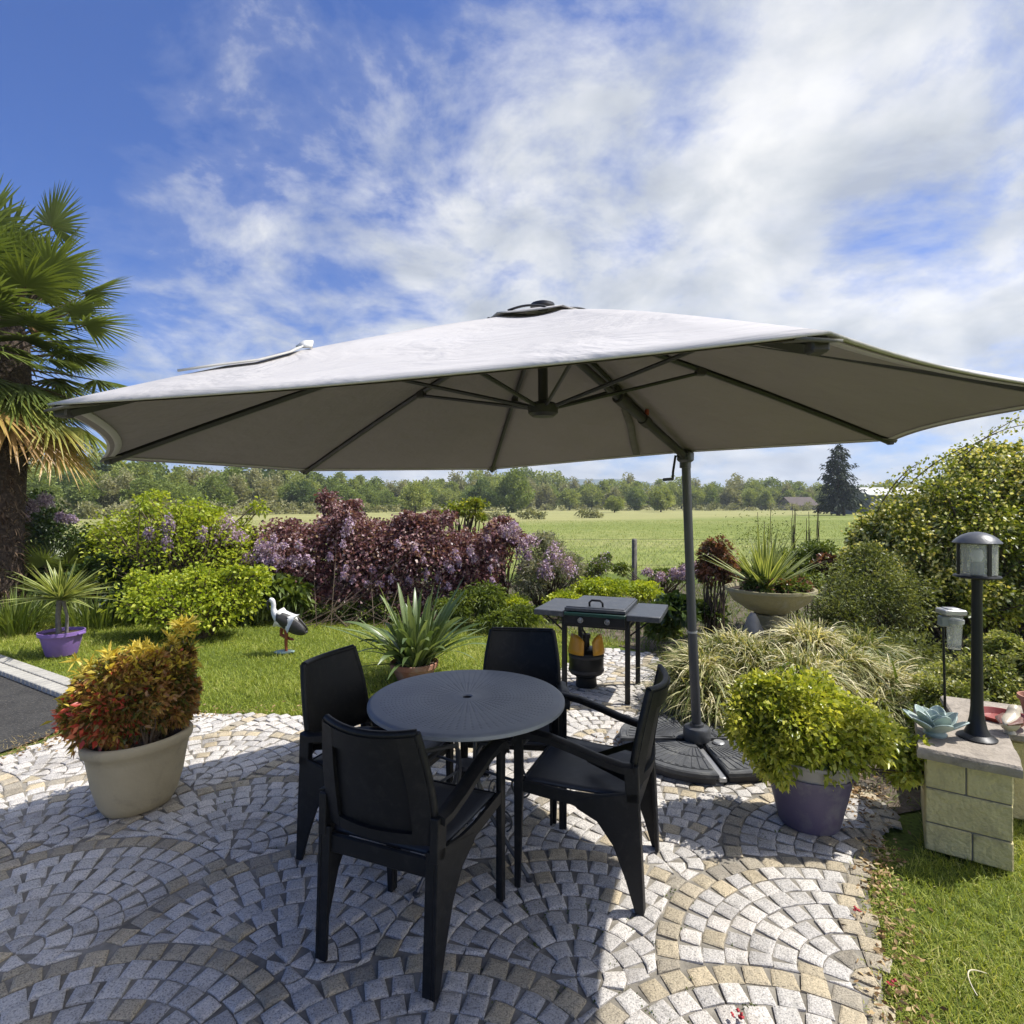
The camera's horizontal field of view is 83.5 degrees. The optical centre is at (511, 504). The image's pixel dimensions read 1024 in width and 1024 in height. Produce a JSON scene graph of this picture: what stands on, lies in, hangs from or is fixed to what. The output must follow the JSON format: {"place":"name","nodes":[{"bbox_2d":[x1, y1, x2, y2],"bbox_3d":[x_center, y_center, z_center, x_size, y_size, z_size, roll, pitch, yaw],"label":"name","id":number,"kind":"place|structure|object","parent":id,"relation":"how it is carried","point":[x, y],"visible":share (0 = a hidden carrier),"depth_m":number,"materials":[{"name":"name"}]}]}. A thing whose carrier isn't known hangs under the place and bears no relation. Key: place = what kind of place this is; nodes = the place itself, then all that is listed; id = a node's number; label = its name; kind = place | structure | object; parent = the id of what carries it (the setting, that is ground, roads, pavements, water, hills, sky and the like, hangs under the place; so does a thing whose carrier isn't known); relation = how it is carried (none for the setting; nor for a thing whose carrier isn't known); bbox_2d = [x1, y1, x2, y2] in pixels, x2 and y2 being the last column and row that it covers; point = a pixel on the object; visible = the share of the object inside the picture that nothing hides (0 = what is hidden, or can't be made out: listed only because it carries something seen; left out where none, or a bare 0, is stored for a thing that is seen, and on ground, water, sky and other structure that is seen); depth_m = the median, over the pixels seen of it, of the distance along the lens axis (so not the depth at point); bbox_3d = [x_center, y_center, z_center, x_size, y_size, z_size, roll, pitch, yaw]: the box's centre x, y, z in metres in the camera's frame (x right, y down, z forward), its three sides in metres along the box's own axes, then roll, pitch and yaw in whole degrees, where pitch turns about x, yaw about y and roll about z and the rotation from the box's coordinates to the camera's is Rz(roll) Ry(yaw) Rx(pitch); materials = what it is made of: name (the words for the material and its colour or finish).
{"place":"outdoors","nodes":[
{"label":"outdoors","id":0,"kind":"place"},
{"bbox_2d":[30,506,918,575],"bbox_3d":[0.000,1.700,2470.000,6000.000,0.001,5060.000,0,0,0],"label":"ground","id":1,"kind":"structure","parent":0,"point":[557,516],"depth_m":44.16,"materials":[{"name":"green plant"}]},
{"bbox_2d":[26,472,66,508],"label":"woodland tree","id":2,"kind":"object","parent":1,"relation":"on","point":[43,481],"visible":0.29,"depth_m":69.91,"materials":[{"name":"green plant"}]},
{"bbox_2d":[57,476,107,516],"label":"woodland tree","id":3,"kind":"object","parent":1,"relation":"on","point":[85,490],"visible":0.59,"depth_m":70.55,"materials":[{"name":"green plant"}]},
{"bbox_2d":[88,473,130,517],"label":"woodland tree","id":4,"kind":"object","parent":1,"relation":"on","point":[109,485],"visible":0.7,"depth_m":71.52,"materials":[{"name":"green plant"}]},
{"bbox_2d":[113,475,177,516],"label":"woodland tree","id":5,"kind":"object","parent":1,"relation":"on","point":[143,481],"visible":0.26,"depth_m":73.11,"materials":[{"name":"green plant"}]},
{"bbox_2d":[143,478,191,512],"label":"woodland tree","id":6,"kind":"object","parent":1,"relation":"on","point":[179,493],"visible":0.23,"depth_m":75.97,"materials":[{"name":"green plant"}]},
{"bbox_2d":[191,473,237,509],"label":"woodland tree","id":7,"kind":"object","parent":1,"relation":"on","point":[203,488],"visible":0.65,"depth_m":89.50,"materials":[{"name":"green plant"}]},
{"bbox_2d":[221,472,253,513],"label":"woodland tree","id":8,"kind":"object","parent":1,"relation":"on","point":[242,491],"visible":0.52,"depth_m":95.27,"materials":[{"name":"green plant"}]},
{"bbox_2d":[249,476,278,513],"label":"woodland tree","id":9,"kind":"object","parent":1,"relation":"on","point":[265,489],"visible":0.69,"depth_m":98.47,"materials":[{"name":"green plant"}]},
{"bbox_2d":[280,476,319,512],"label":"woodland tree","id":10,"kind":"object","parent":1,"relation":"on","point":[308,492],"visible":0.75,"depth_m":108.72,"materials":[{"name":"green plant"}]},
{"bbox_2d":[330,483,365,507],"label":"woodland tree","id":11,"kind":"object","parent":1,"relation":"on","point":[353,494],"visible":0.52,"depth_m":117.42,"materials":[{"name":"green plant"}]},
{"bbox_2d":[398,480,432,512],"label":"woodland tree","id":12,"kind":"object","parent":1,"relation":"on","point":[416,497],"visible":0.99,"depth_m":104.02,"materials":[{"name":"green plant"}]},
{"bbox_2d":[37,497,818,518],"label":"scrub","id":13,"kind":"object","parent":1,"relation":"on","point":[88,507],"visible":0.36,"depth_m":101.36,"materials":[{"name":"green plant"}]},
{"bbox_2d":[461,475,502,511],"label":"woodland tree","id":14,"kind":"object","parent":1,"relation":"on","point":[487,493],"visible":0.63,"depth_m":117.03,"materials":[{"name":"green plant"}]},
{"bbox_2d":[494,467,535,512],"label":"woodland tree","id":15,"kind":"object","parent":1,"relation":"on","point":[514,496],"visible":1,"depth_m":118.00,"materials":[{"name":"green plant"}]},
{"bbox_2d":[27,577,1023,675],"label":"border weeds","id":16,"kind":"object","parent":1,"relation":"on","point":[697,597],"visible":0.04,"depth_m":7.74,"materials":[{"name":"green plant"}]},
{"bbox_2d":[533,482,557,509],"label":"woodland tree","id":17,"kind":"object","parent":1,"relation":"on","point":[545,494],"visible":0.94,"depth_m":161.38,"materials":[{"name":"green plant"}]},
{"bbox_2d":[558,487,581,509],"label":"woodland tree","id":18,"kind":"object","parent":1,"relation":"on","point":[569,495],"visible":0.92,"depth_m":162.46,"materials":[{"name":"green plant"}]},
{"bbox_2d":[576,482,605,509],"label":"woodland tree","id":19,"kind":"object","parent":1,"relation":"on","point":[591,498],"visible":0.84,"depth_m":167.52,"materials":[{"name":"green plant"}]},
{"bbox_2d":[624,486,647,509],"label":"woodland tree","id":20,"kind":"object","parent":1,"relation":"on","point":[635,498],"visible":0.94,"depth_m":160.35,"materials":[{"name":"green plant"}]},
{"bbox_2d":[647,484,675,511],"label":"woodland tree","id":21,"kind":"object","parent":1,"relation":"on","point":[660,500],"visible":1,"depth_m":126.61,"materials":[{"name":"green plant"}]},
{"bbox_2d":[675,485,707,507],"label":"woodland tree","id":22,"kind":"object","parent":1,"relation":"on","point":[697,493],"visible":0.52,"depth_m":166.14,"materials":[{"name":"green plant"}]},
{"bbox_2d":[717,485,742,508],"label":"woodland tree","id":23,"kind":"object","parent":1,"relation":"on","point":[729,497],"visible":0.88,"depth_m":163.52,"materials":[{"name":"green plant"}]},
{"bbox_2d":[737,488,761,509],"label":"woodland tree","id":24,"kind":"object","parent":1,"relation":"on","point":[750,497],"visible":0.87,"depth_m":164.53,"materials":[{"name":"green plant"}]},
{"bbox_2d":[777,497,817,509],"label":"farmhouse","id":25,"kind":"object","parent":1,"relation":"on","point":[799,501],"visible":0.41,"depth_m":167.39,"materials":[{"name":"tile"}]},
{"bbox_2d":[813,444,867,515],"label":"conifer","id":26,"kind":"object","parent":1,"relation":"on","point":[840,488],"visible":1,"depth_m":87.22,"materials":[{"name":"green plant"}]},
{"bbox_2d":[26,582,984,813],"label":"border soil","id":27,"kind":"structure","parent":0,"point":[904,799],"depth_m":6.59,"materials":[{"name":"brown soil"}]},
{"bbox_2d":[0,173,138,614],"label":"fan palm","id":28,"kind":"object","parent":27,"relation":"on","point":[34,268],"visible":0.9,"depth_m":7.84,"materials":[{"name":"green plant"}]},
{"bbox_2d":[25,488,117,608],"bbox_3d":[-7.123,0.694,9.082,1.988,1.958,1.650,0,0,0],"label":"lilac bush","id":29,"kind":"object","parent":27,"relation":"on","point":[48,525],"visible":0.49,"depth_m":8.92,"materials":[{"name":"purple plant"}]},
{"bbox_2d":[17,587,140,637],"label":"grass clump","id":30,"kind":"object","parent":27,"relation":"on","point":[105,617],"visible":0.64,"depth_m":7.37,"materials":[{"name":"green plant"}]},
{"bbox_2d":[25,551,147,618],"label":"glossy shrub","id":31,"kind":"object","parent":27,"relation":"on","point":[93,565],"visible":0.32,"depth_m":7.98,"materials":[{"name":"green plant"}]},
{"bbox_2d":[72,489,281,620],"bbox_3d":[-4.991,0.678,8.466,3.448,1.876,1.929,0,0,19],"label":"tall bush","id":32,"kind":"object","parent":27,"relation":"on","point":[176,537],"visible":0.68,"depth_m":8.14,"materials":[{"name":"green plant"}]},
{"bbox_2d":[197,513,283,574],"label":"lilac spray bush","id":33,"kind":"object","parent":27,"relation":"on","point":[235,535],"visible":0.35,"depth_m":8.13,"materials":[{"name":"purple plant"}]},
{"bbox_2d":[236,571,317,626],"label":"hosta clump","id":34,"kind":"object","parent":27,"relation":"on","point":[290,594],"visible":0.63,"depth_m":7.72,"materials":[{"name":"green plant"}]},
{"bbox_2d":[299,593,406,621],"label":"hedge","id":35,"kind":"object","parent":27,"relation":"on","point":[344,607],"visible":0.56,"depth_m":7.88,"materials":[{"name":"green plant"}]},
{"bbox_2d":[313,487,440,585],"bbox_3d":[-2.166,0.660,9.407,2.156,1.905,0.639,0,0,0],"label":"purple sapling","id":36,"kind":"object","parent":27,"relation":"on","point":[328,502],"visible":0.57,"depth_m":9.33,"materials":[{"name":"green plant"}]},
{"bbox_2d":[246,506,519,627],"bbox_3d":[-1.948,0.843,8.603,4.157,1.635,2.402,0,0,0],"label":"purple shrub","id":37,"kind":"object","parent":27,"relation":"on","point":[401,544],"visible":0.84,"depth_m":8.18,"materials":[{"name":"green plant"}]},
{"bbox_2d":[436,496,490,583],"bbox_3d":[-0.879,0.729,9.818,1.046,1.752,0.656,0,0,13],"label":"pale leaf tree","id":38,"kind":"object","parent":27,"relation":"on","point":[462,508],"visible":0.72,"depth_m":9.72,"materials":[{"name":"green plant"}]},
{"bbox_2d":[433,579,548,635],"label":"shrub","id":39,"kind":"object","parent":27,"relation":"on","point":[481,601],"visible":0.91,"depth_m":7.30,"materials":[{"name":"green plant"}]},
{"bbox_2d":[476,520,578,596],"bbox_3d":[0.082,0.918,8.465,0.963,1.381,1.817,0,0,-44],"label":"wisteria","id":40,"kind":"object","parent":27,"relation":"on","point":[520,541],"visible":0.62,"depth_m":8.28,"materials":[{"name":"purple plant"}]},
{"bbox_2d":[507,529,587,606],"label":"silver shrub","id":41,"kind":"object","parent":27,"relation":"on","point":[543,588],"visible":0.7,"depth_m":8.36,"materials":[{"name":"green plant"}]},
{"bbox_2d":[495,575,664,610],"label":"lime groundcover","id":42,"kind":"object","parent":27,"relation":"on","point":[641,590],"visible":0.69,"depth_m":8.14,"materials":[{"name":"green plant"}]},
{"bbox_2d":[561,551,613,598],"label":"lavender shrub","id":43,"kind":"object","parent":27,"relation":"on","point":[601,563],"visible":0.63,"depth_m":8.92,"materials":[{"name":"green plant"}]},
{"bbox_2d":[515,561,697,601],"bbox_3d":[1.590,1.234,9.180,3.087,0.749,0.942,0,0,0],"label":"wisteria","id":44,"kind":"object","parent":27,"relation":"on","point":[665,577],"visible":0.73,"depth_m":9.18,"materials":[{"name":"purple plant"}]},
{"bbox_2d":[428,539,842,589],"bbox_3d":[-2.000,1.100,10.200,22.000,1.000,0.098,0,0,0],"label":"wire fence","id":45,"kind":"object","parent":27,"relation":"on","point":[634,552],"visible":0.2,"depth_m":10.20,"materials":[{"name":"grey metal"}]},
{"bbox_2d":[649,589,701,629],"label":"heart leaf plant","id":46,"kind":"object","parent":27,"relation":"on","point":[675,601],"visible":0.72,"depth_m":6.18,"materials":[{"name":"green plant"}]},
{"bbox_2d":[640,592,731,644],"bbox_3d":[1.959,1.308,6.727,1.310,0.549,0.834,0,0,-27],"label":"green border","id":47,"kind":"object","parent":27,"relation":"on","point":[667,629],"visible":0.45,"depth_m":6.35,"materials":[{"name":"green plant"}]},
{"bbox_2d":[694,534,741,639],"bbox_3d":[2.364,0.967,6.618,0.568,1.271,0.466,0,0,0],"label":"photinia","id":48,"kind":"object","parent":27,"relation":"on","point":[706,573],"visible":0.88,"depth_m":6.55,"materials":[{"name":"red plant"}]},
{"bbox_2d":[743,613,763,639],"bbox_3d":[2.090,1.182,4.988,0.183,0.489,0.207,0,0,36],"label":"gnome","id":49,"kind":"object","parent":27,"relation":"on","point":[753,624],"visible":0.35,"depth_m":4.95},
{"bbox_2d":[693,503,824,620],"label":"seed stalks","id":50,"kind":"object","parent":27,"relation":"on","point":[792,533],"visible":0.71,"depth_m":7.79,"materials":[{"name":"green plant"}]},
{"bbox_2d":[725,582,817,636],"bbox_3d":[2.360,1.180,5.250,0.780,0.840,0.780,0,0,0],"label":"stone bowl","id":51,"kind":"object","parent":27,"relation":"on","point":[768,609],"visible":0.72,"depth_m":5.02,"materials":[{"name":"stone"}]},
{"bbox_2d":[701,528,828,598],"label":"spiky yucca","id":52,"kind":"object","parent":51,"relation":"in","point":[764,560],"visible":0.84,"depth_m":5.15,"materials":[{"name":"green plant"}]},
{"bbox_2d":[739,563,812,593],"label":"trailing plant","id":53,"kind":"object","parent":51,"relation":"on","point":[799,583],"visible":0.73,"depth_m":5.10,"materials":[{"name":"green plant"}]},
{"bbox_2d":[631,611,932,739],"bbox_3d":[2.175,1.414,4.477,2.628,1.096,2.023,0,0,0],"label":"sedge mound","id":54,"kind":"object","parent":27,"relation":"on","point":[842,659],"visible":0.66,"depth_m":4.31,"materials":[{"name":"green plant"}]},
{"bbox_2d":[736,539,839,588],"bbox_3d":[3.459,0.768,7.370,1.398,0.652,0.978,0,0,-30],"label":"seedling patch","id":55,"kind":"object","parent":27,"relation":"on","point":[800,553],"visible":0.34,"depth_m":7.28,"materials":[{"name":"green plant"}]},
{"bbox_2d":[808,552,844,626],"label":"red shrub","id":56,"kind":"object","parent":27,"relation":"on","point":[821,557],"visible":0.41,"depth_m":6.87,"materials":[{"name":"red plant"}]},
{"bbox_2d":[795,539,956,672],"bbox_3d":[3.635,1.009,5.684,1.525,1.272,1.318,0,0,-42],"label":"fine leaf shrub","id":57,"kind":"object","parent":27,"relation":"on","point":[853,608],"visible":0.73,"depth_m":5.69,"materials":[{"name":"green plant"}]},
{"bbox_2d":[838,411,1023,648],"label":"rambling rose","id":58,"kind":"object","parent":27,"relation":"on","point":[958,503],"visible":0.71,"depth_m":6.33,"materials":[{"name":"green plant"}]},
{"bbox_2d":[0,574,1023,1023],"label":"lawn soil","id":59,"kind":"structure","parent":0,"point":[912,822],"depth_m":2.47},
{"bbox_2d":[0,675,61,751],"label":"asphalt drive","id":60,"kind":"structure","parent":59,"relation":"on","point":[25,712],"depth_m":4.43,"materials":[{"name":"grey asphalt"}]},
{"bbox_2d":[0,655,70,696],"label":"kerb","id":61,"kind":"structure","parent":59,"relation":"on","point":[46,681],"depth_m":5.24,"materials":[{"name":"grey concrete"}]},
{"bbox_2d":[0,583,81,637],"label":"grass clump","id":62,"kind":"object","parent":59,"relation":"on","point":[10,623],"visible":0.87,"depth_m":7.03,"materials":[{"name":"green plant"}]},
{"bbox_2d":[4,535,96,601],"bbox_3d":[-6.780,0.914,8.429,1.854,0.953,1.798,0,0,-32],"label":"young palm","id":63,"kind":"object","parent":59,"relation":"on","point":[38,561],"visible":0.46,"depth_m":8.23,"materials":[{"name":"green plant"}]},
{"bbox_2d":[36,627,85,657],"bbox_3d":[-4.810,1.474,6.127,0.419,0.252,0.419,0,0,40],"label":"lilac pot","id":64,"kind":"object","parent":59,"relation":"on","point":[54,644],"visible":0.95,"depth_m":6.01,"materials":[{"name":"plastic"}]},
{"bbox_2d":[0,556,123,633],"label":"striped yucca","id":65,"kind":"object","parent":64,"relation":"in","point":[59,590],"visible":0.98,"depth_m":6.10,"materials":[{"name":"green plant"}]},
{"bbox_2d":[96,561,276,638],"bbox_3d":[-3.893,1.150,6.946,2.016,0.933,1.410,0,0,0],"label":"lime shrub","id":66,"kind":"object","parent":59,"relation":"on","point":[213,599],"visible":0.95,"depth_m":6.83,"materials":[{"name":"green plant"}]},
{"bbox_2d":[266,598,307,653],"bbox_3d":[-2.438,1.304,6.206,0.429,0.594,0.209,0,0,-3],"label":"stork ornament","id":67,"kind":"object","parent":59,"relation":"on","point":[285,620],"visible":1,"depth_m":6.16,"materials":[{"name":"white paint"}]},
{"bbox_2d":[0,607,632,715],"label":"lawn grass","id":68,"kind":"structure","parent":59,"relation":"on","point":[85,641],"depth_m":6.13,"materials":[{"name":"green plant"}]},
{"bbox_2d":[390,658,438,680],"bbox_3d":[-0.896,1.518,5.261,0.440,0.165,0.440,0,0,0],"label":"terracotta pot","id":69,"kind":"object","parent":59,"relation":"on","point":[401,673],"visible":0.56,"depth_m":5.09,"materials":[{"name":"ceramic"}]},
{"bbox_2d":[322,577,485,679],"bbox_3d":[-0.870,1.166,5.315,1.686,0.970,1.550,0,0,26],"label":"strap leaf plant","id":70,"kind":"object","parent":69,"relation":"in","point":[416,639],"visible":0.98,"depth_m":5.19,"materials":[{"name":"green plant"}]},
{"bbox_2d":[0,648,901,1023],"bbox_3d":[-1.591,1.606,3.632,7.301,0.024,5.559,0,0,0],"label":"patio cobbles","id":71,"kind":"object","parent":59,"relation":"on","point":[48,994],"visible":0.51,"depth_m":2.27,"materials":[{"name":"stone"}]},
{"bbox_2d":[78,721,192,818],"bbox_3d":[-1.990,1.410,3.060,0.421,0.380,0.525,0,0,36],"label":"oval planter","id":72,"kind":"object","parent":71,"relation":"on","point":[129,782],"visible":0.7,"depth_m":2.90,"materials":[{"name":"ceramic"}]},
{"bbox_2d":[40,613,204,758],"bbox_3d":[-2.004,0.966,3.026,0.441,0.701,0.739,0,0,43],"label":"bronze shrub","id":73,"kind":"object","parent":72,"relation":"in","point":[142,693],"visible":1,"depth_m":2.95,"materials":[{"name":"orange plant"}]},
{"bbox_2d":[296,644,453,892],"bbox_3d":[-0.669,1.164,2.720,0.609,0.873,0.563,0,0,22],"label":"garden armchair","id":74,"kind":"object","parent":71,"relation":"on","point":[333,683],"visible":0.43,"depth_m":2.72,"materials":[{"name":"plastic"}]},
{"bbox_2d":[315,714,509,1001],"bbox_3d":[-0.385,1.164,2.146,0.563,0.873,0.609,0,0,22],"label":"garden armchair","id":75,"kind":"object","parent":71,"relation":"on","point":[382,786],"visible":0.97,"depth_m":1.93,"materials":[{"name":"plastic"}]},
{"bbox_2d":[367,670,564,897],"bbox_3d":[-0.205,1.238,2.625,0.890,0.723,0.890,0,0,-11],"label":"garden table","id":76,"kind":"object","parent":71,"relation":"on","point":[473,706],"visible":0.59,"depth_m":2.52,"materials":[{"name":"black paint"}]},
{"bbox_2d":[1,696,953,1023],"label":"leaf litter","id":77,"kind":"object","parent":71,"relation":"on","point":[895,954],"visible":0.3,"depth_m":2.36,"materials":[{"name":"brown plant"}]},
{"bbox_2d":[64,672,891,1023],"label":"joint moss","id":78,"kind":"object","parent":71,"relation":"on","point":[524,904],"visible":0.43,"depth_m":2.21,"materials":[{"name":"green plant"}]},
{"bbox_2d":[460,627,569,829],"bbox_3d":[0.035,1.164,3.142,0.563,0.873,0.609,0,0,6],"label":"garden armchair","id":79,"kind":"object","parent":71,"relation":"on","point":[533,652],"visible":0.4,"depth_m":3.37,"materials":[{"name":"plastic"}]},
{"bbox_2d":[44,300,1023,782],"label":"cantilever umbrella","id":80,"kind":"object","parent":71,"relation":"on","point":[542,382],"visible":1,"depth_m":2.32,"materials":[{"name":"fabric"}]},
{"bbox_2d":[568,633,604,688],"bbox_3d":[0.655,1.364,5.059,0.327,0.472,0.314,0,0,0],"label":"gas bottle","id":81,"kind":"object","parent":71,"relation":"on","point":[586,663],"visible":1,"depth_m":4.95,"materials":[{"name":"black metal"}]},
{"bbox_2d":[511,664,669,915],"bbox_3d":[0.384,1.164,2.536,0.609,0.873,0.563,0,0,21],"label":"garden armchair","id":82,"kind":"object","parent":71,"relation":"on","point":[618,784],"visible":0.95,"depth_m":2.35,"materials":[{"name":"plastic"}]},
{"bbox_2d":[534,595,667,704],"bbox_3d":[0.772,1.191,4.930,1.044,0.819,0.667,0,0,21],"label":"gas griddle","id":83,"kind":"object","parent":71,"relation":"on","point":[612,613],"visible":0.84,"depth_m":4.73,"materials":[{"name":"black metal"}]},
{"bbox_2d":[619,712,685,741],"bbox_3d":[0.944,1.562,4.001,0.462,0.076,0.462,0,0,0],"label":"base weight","id":84,"kind":"object","parent":71,"relation":"on","point":[669,729],"visible":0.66,"depth_m":3.87,"materials":[{"name":"plastic"}]},
{"bbox_2d":[622,740,719,784],"bbox_3d":[0.944,1.562,3.479,0.462,0.076,0.462,0,0,0],"label":"base weight","id":85,"kind":"object","parent":71,"relation":"on","point":[685,761],"visible":0.85,"depth_m":3.38,"materials":[{"name":"plastic"}]},
{"bbox_2d":[703,740,768,782],"bbox_3d":[1.455,1.562,3.490,0.440,0.076,0.440,0,0,0],"label":"base weight","id":86,"kind":"object","parent":71,"relation":"on","point":[726,759],"visible":0.51,"depth_m":3.40,"materials":[{"name":"plastic"}]},
{"bbox_2d":[770,765,854,835],"bbox_3d":[1.500,1.425,2.900,0.424,0.350,0.424,0,0,0],"label":"plum pot","id":87,"kind":"object","parent":71,"relation":"on","point":[810,805],"visible":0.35,"depth_m":2.75,"materials":[{"name":"ceramic"}]},
{"bbox_2d":[716,662,934,793],"bbox_3d":[1.580,1.097,2.916,1.061,0.610,0.648,0,0,0],"label":"golden bush","id":88,"kind":"object","parent":87,"relation":"in","point":[777,723],"visible":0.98,"depth_m":2.74,"materials":[{"name":"green plant"}]},
{"bbox_2d":[836,835,949,1023],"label":"edge weeds","id":89,"kind":"object","parent":59,"relation":"on","point":[895,969],"visible":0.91,"depth_m":2.07,"materials":[{"name":"green plant"}]},
{"bbox_2d":[901,629,1023,708],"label":"variegated shrub","id":90,"kind":"object","parent":59,"relation":"on","point":[1003,666],"visible":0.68,"depth_m":3.84,"materials":[{"name":"green plant"}]},
{"bbox_2d":[913,709,1022,871],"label":"stone pillar","id":91,"kind":"structure","parent":59,"relation":"on","point":[967,796],"depth_m":2.58,"materials":[{"name":"yellow stone"}]},
{"bbox_2d":[902,704,968,738],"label":"glazed flower","id":92,"kind":"object","parent":91,"relation":"on","point":[937,721],"visible":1,"depth_m":2.75,"materials":[{"name":"teal ceramic"}]},
{"bbox_2d":[935,607,966,712],"bbox_3d":[2.258,1.066,2.949,0.114,1.068,0.090,0,0,9],"label":"solar lantern","id":93,"kind":"object","parent":91,"relation":"on","point":[944,619],"visible":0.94,"depth_m":2.94,"materials":[{"name":"black metal"}]},
{"bbox_2d":[952,532,1003,744],"bbox_3d":[2.225,0.624,2.745,0.194,0.987,0.194,0,0,0],"label":"garden lamp","id":94,"kind":"object","parent":91,"relation":"on","point":[975,730],"visible":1,"depth_m":2.73,"materials":[{"name":"black metal"}]},
{"bbox_2d":[995,704,1022,734],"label":"ceramic bird","id":95,"kind":"object","parent":91,"relation":"on","point":[1010,720],"visible":1,"depth_m":2.78},
{"bbox_2d":[940,696,1023,820],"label":"stone ledge","id":96,"kind":"object","parent":59,"relation":"on","point":[960,706],"visible":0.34,"depth_m":2.91,"materials":[{"name":"yellow stone"}]},
{"bbox_2d":[0,0,1023,487],"label":"sky","id":97,"kind":"structure","parent":0,"point":[267,177],"materials":[{"name":"blue"}]},
{"bbox_2d":[830,487,932,514],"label":"barn","id":98,"kind":"structure","parent":0,"point":[870,492],"depth_m":96.59,"materials":[{"name":"white paint"}]},
{"bbox_2d":[884,815,1023,1023],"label":"lawn grass","id":99,"kind":"structure","parent":0,"point":[1007,980],"depth_m":2.13,"materials":[{"name":"green plant"}]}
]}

